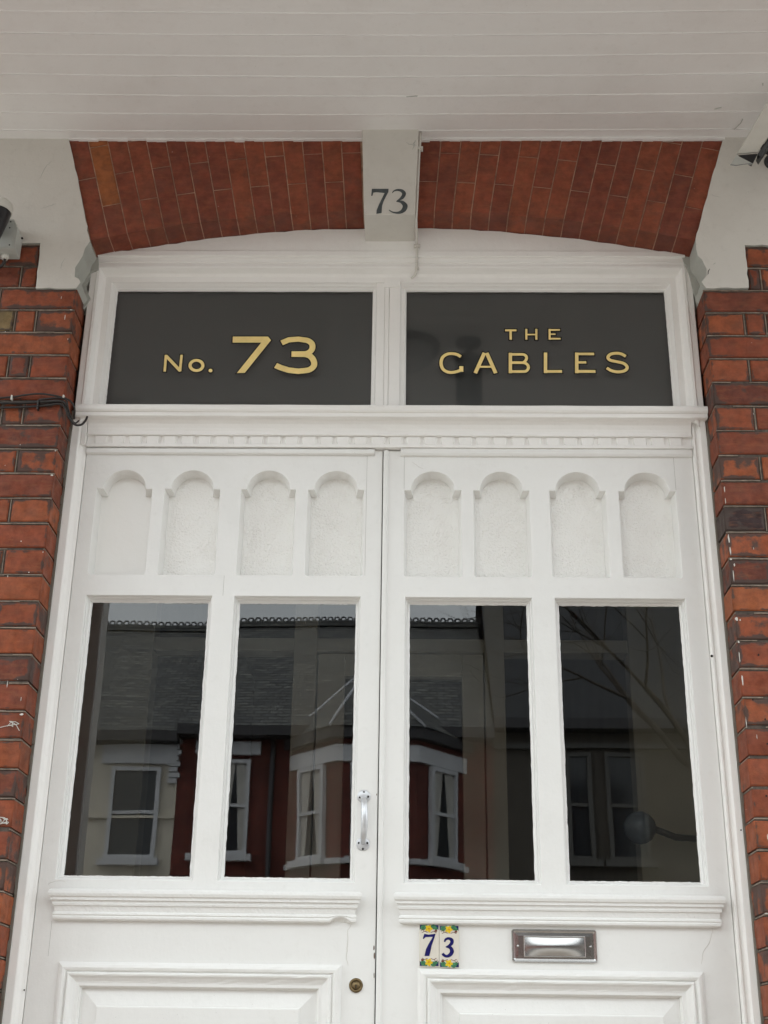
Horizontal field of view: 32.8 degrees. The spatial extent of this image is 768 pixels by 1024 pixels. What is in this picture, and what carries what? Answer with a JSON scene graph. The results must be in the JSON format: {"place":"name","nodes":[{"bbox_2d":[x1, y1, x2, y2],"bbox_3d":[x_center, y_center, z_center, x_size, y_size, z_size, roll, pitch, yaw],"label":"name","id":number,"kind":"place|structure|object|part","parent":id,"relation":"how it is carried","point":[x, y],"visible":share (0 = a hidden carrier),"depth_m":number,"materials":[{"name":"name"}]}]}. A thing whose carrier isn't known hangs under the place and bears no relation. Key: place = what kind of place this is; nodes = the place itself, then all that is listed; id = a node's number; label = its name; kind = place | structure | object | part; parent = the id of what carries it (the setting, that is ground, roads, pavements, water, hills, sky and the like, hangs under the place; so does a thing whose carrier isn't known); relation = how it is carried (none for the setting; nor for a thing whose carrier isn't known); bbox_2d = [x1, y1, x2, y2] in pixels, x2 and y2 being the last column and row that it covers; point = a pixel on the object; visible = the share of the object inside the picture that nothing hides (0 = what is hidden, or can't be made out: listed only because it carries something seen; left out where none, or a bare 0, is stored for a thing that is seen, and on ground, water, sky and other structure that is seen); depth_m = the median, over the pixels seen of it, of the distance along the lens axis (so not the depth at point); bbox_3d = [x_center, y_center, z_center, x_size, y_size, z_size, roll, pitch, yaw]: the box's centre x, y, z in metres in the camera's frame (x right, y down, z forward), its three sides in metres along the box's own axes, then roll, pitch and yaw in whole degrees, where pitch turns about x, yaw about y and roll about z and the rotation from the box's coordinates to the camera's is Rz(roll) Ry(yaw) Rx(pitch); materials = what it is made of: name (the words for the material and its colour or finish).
{"place":"outdoors","nodes":[
{"label":"outdoors","id":0,"kind":"place"},
{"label":"hall floor","id":1,"kind":"structure","parent":0,"visible":0},
{"bbox_2d":[64,292,663,881],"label":"hall walls","id":2,"kind":"structure","parent":1,"relation":"on","point":[598,772],"depth_m":8.39,"materials":[{"name":"paint"}]},
{"bbox_2d":[77,603,699,881],"bbox_3d":[0.042,0.972,4.671,2.200,3.345,0.100,0,-23,1],"label":"screen door","id":3,"kind":"structure","parent":2,"relation":"attached to","point":[134,645],"depth_m":4.70,"materials":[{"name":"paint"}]},
{"bbox_2d":[623,811,696,843],"bbox_3d":[0.956,1.048,4.223,0.364,0.150,0.106,2,-23,-4],"label":"wall lamp","id":4,"kind":"object","parent":2,"relation":"attached to","point":[639,827],"visible":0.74,"depth_m":4.19,"materials":[{"name":"grey glass"}]},
{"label":"ground","id":5,"kind":"structure","parent":0,"visible":0},
{"bbox_2d":[0,0,767,1023],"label":"house front","id":6,"kind":"structure","parent":5,"relation":"on","point":[130,124],"depth_m":3.77,"materials":[{"name":"white paint"}]},
{"bbox_2d":[0,197,22,268],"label":"junction box","id":7,"kind":"object","parent":6,"relation":"attached to","point":[11,238],"visible":1,"depth_m":3.80,"materials":[{"name":"grey plastic"}]},
{"bbox_2d":[0,393,87,425],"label":"cable bundle","id":8,"kind":"object","parent":6,"relation":"attached to","point":[64,404],"visible":1,"depth_m":3.65,"materials":[{"name":"black plastic"}]},
{"bbox_2d":[0,228,764,1023],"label":"door frame","id":9,"kind":"object","parent":6,"relation":"attached to","point":[390,364],"visible":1,"depth_m":3.86,"materials":[{"name":"white paint"}]},
{"bbox_2d":[23,448,382,1023],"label":"door","id":10,"kind":"structure","parent":9,"relation":"attached to","point":[223,534],"depth_m":3.38,"materials":[{"name":"white paint"}]},
{"bbox_3d":[-0.644,0.579,3.424,0.344,0.751,0.025,0,-23,1],"label":"window pane","id":11,"kind":"part","parent":10,"relation":"part of","materials":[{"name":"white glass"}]},
{"bbox_3d":[-0.240,0.581,3.415,0.343,0.751,0.025,0,-23,1],"label":"window pane","id":12,"kind":"part","parent":10,"relation":"part of","materials":[{"name":"white glass"}]},
{"bbox_2d":[374,448,741,1023],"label":"door","id":13,"kind":"structure","parent":9,"relation":"attached to","point":[542,535],"depth_m":3.38,"materials":[{"name":"white paint"}]},
{"bbox_2d":[419,924,438,966],"bbox_3d":[0.110,1.057,3.185,0.048,0.098,0.007,0,-23,1],"label":"number tile","id":14,"kind":"object","parent":13,"relation":"attached to","point":[428,945],"visible":1,"depth_m":3.18,"materials":[{"name":"white ceramic"}]},
{"bbox_2d":[439,925,458,967],"bbox_3d":[0.159,1.059,3.183,0.048,0.099,0.007,0,-23,1],"label":"number tile","id":15,"kind":"object","parent":13,"relation":"attached to","point":[448,946],"visible":1,"depth_m":3.18,"materials":[{"name":"white ceramic"}]},
{"bbox_3d":[0.224,0.584,3.406,0.343,0.751,0.025,0,-23,1],"label":"window pane","id":16,"kind":"part","parent":13,"relation":"part of","materials":[{"name":"white glass"}]},
{"bbox_3d":[0.633,0.586,3.397,0.351,0.751,0.025,0,-23,1],"label":"window pane","id":17,"kind":"part","parent":13,"relation":"part of","materials":[{"name":"white glass"}]},
{"bbox_2d":[411,132,422,278],"bbox_3d":[0.101,-0.925,3.937,0.026,0.422,0.165,2,-23,-3],"label":"painted cable","id":18,"kind":"object","parent":6,"relation":"attached to","point":[416,244],"visible":1,"depth_m":3.90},
{"bbox_2d":[730,101,767,167],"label":"security camera","id":19,"kind":"object","parent":6,"relation":"attached to","point":[755,139],"visible":1,"depth_m":3.78,"materials":[{"name":"beige plastic"}]}
]}

